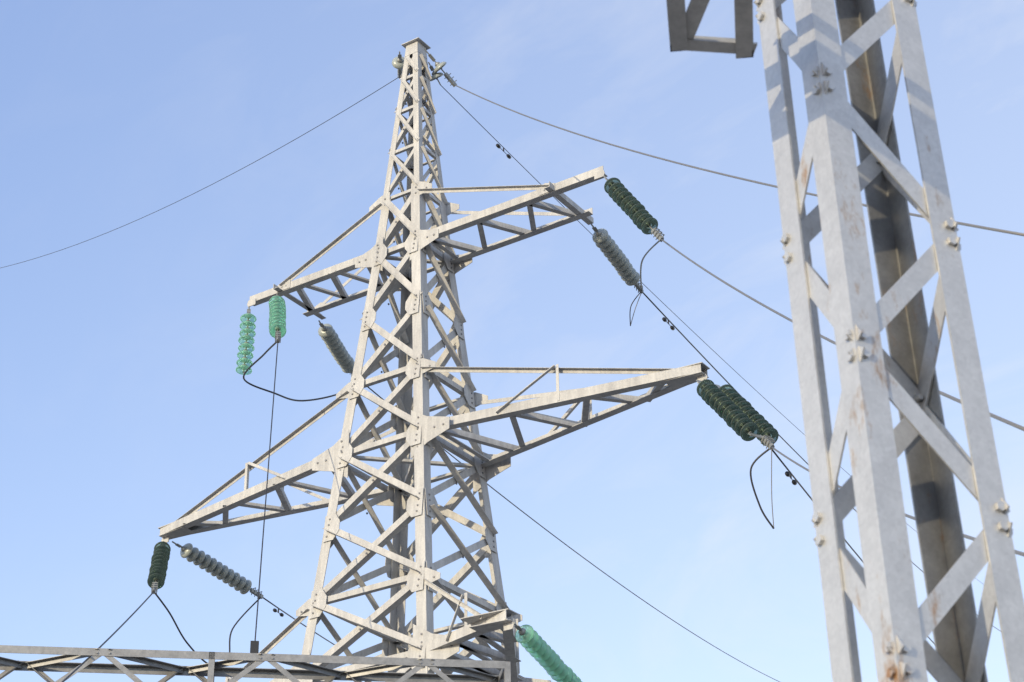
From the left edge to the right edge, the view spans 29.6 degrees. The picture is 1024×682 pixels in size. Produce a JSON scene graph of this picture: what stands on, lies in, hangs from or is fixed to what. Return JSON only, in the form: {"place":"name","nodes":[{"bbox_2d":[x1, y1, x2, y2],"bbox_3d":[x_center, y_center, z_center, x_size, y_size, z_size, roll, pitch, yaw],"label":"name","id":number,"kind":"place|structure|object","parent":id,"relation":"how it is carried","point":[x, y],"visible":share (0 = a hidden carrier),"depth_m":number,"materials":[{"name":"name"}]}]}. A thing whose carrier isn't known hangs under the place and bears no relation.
{"place":"outdoors","nodes":[
{"label":"outdoors","id":0,"kind":"place"},
{"bbox_2d":[270,37,550,681],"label":"pylon","id":1,"kind":"object","parent":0,"point":[409,496],"visible":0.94,"depth_m":27.63,"materials":[{"name":"metal"}]},
{"bbox_2d":[158,391,395,541],"bbox_3d":[-3.687,2.055,29.125,4.140,1.150,1.516,-18,-33,29],"label":"arm","id":2,"kind":"object","parent":1,"relation":"attached to","point":[192,521],"visible":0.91,"depth_m":28.90},
{"bbox_2d":[147,541,170,593],"bbox_3d":[-5.273,3.363,28.940,0.265,1.356,1.343,2,-29,-6],"label":"string","id":3,"kind":"object","parent":2,"relation":"hanging from","point":[158,567],"visible":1,"depth_m":28.76,"materials":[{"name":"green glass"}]},
{"bbox_2d":[172,541,263,598],"bbox_3d":[-4.616,3.594,30.448,0.261,0.475,1.970,-21,-35,33],"label":"string","id":4,"kind":"object","parent":2,"relation":"attached to","point":[189,552],"visible":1,"depth_m":30.34,"materials":[{"name":"grey glass"}]},
{"bbox_2d":[225,609,395,681],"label":"arm","id":5,"kind":"object","parent":1,"relation":"attached to","point":[284,633],"visible":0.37,"depth_m":26.61},
{"bbox_2d":[247,203,402,319],"bbox_3d":[-2.799,-1.133,30.207,2.563,1.021,1.200,-18,-33,29],"label":"arm top","id":6,"kind":"object","parent":1,"relation":"attached to","point":[286,286],"visible":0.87,"depth_m":29.89,"materials":[{"name":"paint"}]},
{"bbox_2d":[235,307,256,374],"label":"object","id":7,"kind":"object","parent":6,"relation":"hanging from","point":[246,340],"visible":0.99,"depth_m":29.86,"materials":[{"name":"green glass"}]},
{"bbox_2d":[269,293,285,342],"bbox_3d":[-3.523,-0.364,29.114,0.264,1.442,1.137,4,-29,-9],"label":"string","id":8,"kind":"object","parent":6,"relation":"hanging from","point":[277,318],"visible":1,"depth_m":28.88,"materials":[{"name":"green glass"}]},
{"bbox_2d":[318,320,354,376],"bbox_3d":[-2.827,0.142,31.467,0.265,0.310,1.861,-8,-29,12],"label":"string","id":9,"kind":"object","parent":6,"relation":"attached to","point":[335,346],"visible":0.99,"depth_m":31.29,"materials":[{"name":"grey glass"}]},
{"bbox_2d":[392,51,403,78],"bbox_3d":[-1.801,-4.464,31.287,0.246,0.255,0.647,-7,-29,11],"label":"insulator","id":10,"kind":"object","parent":1,"relation":"attached to","point":[398,62],"visible":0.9,"depth_m":31.18,"materials":[{"name":"grey glass"}]},
{"bbox_2d":[428,62,442,84],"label":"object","id":11,"kind":"object","parent":1,"relation":"attached to","point":[436,76],"visible":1,"depth_m":30.94,"materials":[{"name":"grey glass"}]},
{"bbox_2d":[424,49,456,86],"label":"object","id":12,"kind":"object","parent":1,"relation":"attached to","point":[439,66],"visible":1,"depth_m":30.91,"materials":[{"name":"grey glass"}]},
{"bbox_2d":[422,577,521,681],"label":"arm","id":13,"kind":"object","parent":1,"relation":"attached to","point":[484,626],"visible":0.94,"depth_m":24.45},
{"bbox_2d":[514,622,581,681],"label":"string","id":14,"kind":"object","parent":13,"relation":"attached to","point":[533,643],"visible":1,"depth_m":24.23,"materials":[{"name":"green glass"}]},
{"bbox_2d":[418,166,607,263],"bbox_3d":[0.190,-2.115,28.480,3.299,1.021,1.200,-18,-33,29],"label":"arm top","id":15,"kind":"object","parent":1,"relation":"attached to","point":[573,211],"visible":1,"depth_m":28.25,"materials":[{"name":"paint"}]},
{"bbox_2d":[591,224,643,293],"bbox_3d":[1.572,-1.231,28.943,0.261,0.377,1.855,-14,-31,23],"label":"string","id":16,"kind":"object","parent":15,"relation":"attached to","point":[617,258],"visible":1,"depth_m":28.80,"materials":[{"name":"grey glass"}]},
{"bbox_2d":[603,176,664,241],"bbox_3d":[1.641,-1.828,26.392,0.264,1.563,1.090,22,-36,-35],"label":"string","id":17,"kind":"object","parent":15,"relation":"hanging from","point":[631,206],"visible":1,"depth_m":26.30,"materials":[{"name":"green glass"}]},
{"bbox_2d":[421,362,709,467],"bbox_3d":[0.814,0.576,26.524,4.150,1.150,1.516,-18,-33,29],"label":"arm","id":18,"kind":"object","parent":1,"relation":"attached to","point":[656,380],"visible":1,"depth_m":26.27},
{"bbox_2d":[696,379,778,449],"bbox_3d":[2.841,0.898,24.398,0.566,1.573,1.374,14,-32,-25],"label":"insulator string","id":19,"kind":"object","parent":18,"relation":"attached to","point":[742,417],"visible":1,"depth_m":24.22,"materials":[{"name":"green glass"}]},
{"bbox_2d":[0,0,1023,681],"label":"sky","id":20,"kind":"structure","parent":0,"point":[125,405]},
{"bbox_2d":[455,85,1023,555],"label":"conductors light","id":21,"kind":"object","parent":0,"point":[1001,419],"visible":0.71,"depth_m":17.59,"materials":[{"name":"grey metal"}]},
{"bbox_2d":[754,0,1023,681],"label":"portal column","id":22,"kind":"structure","parent":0,"point":[878,590],"depth_m":7.78,"materials":[{"name":"grey metal"}]},
{"bbox_2d":[666,0,756,58],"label":"crossarm","id":23,"kind":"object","parent":22,"relation":"attached to","point":[683,24],"depth_m":8.10,"materials":[{"name":"grey metal"}]},
{"label":"ground","id":24,"kind":"structure","parent":0,"visible":0},
{"bbox_2d":[0,645,510,681],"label":"gantry beam","id":25,"kind":"structure","parent":24,"relation":"on","point":[211,669],"depth_m":22.69,"materials":[{"name":"grey metal"}]},
{"bbox_2d":[1,77,999,681],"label":"dark conductors","id":26,"kind":"object","parent":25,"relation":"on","point":[255,641],"visible":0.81,"depth_m":30.11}
]}

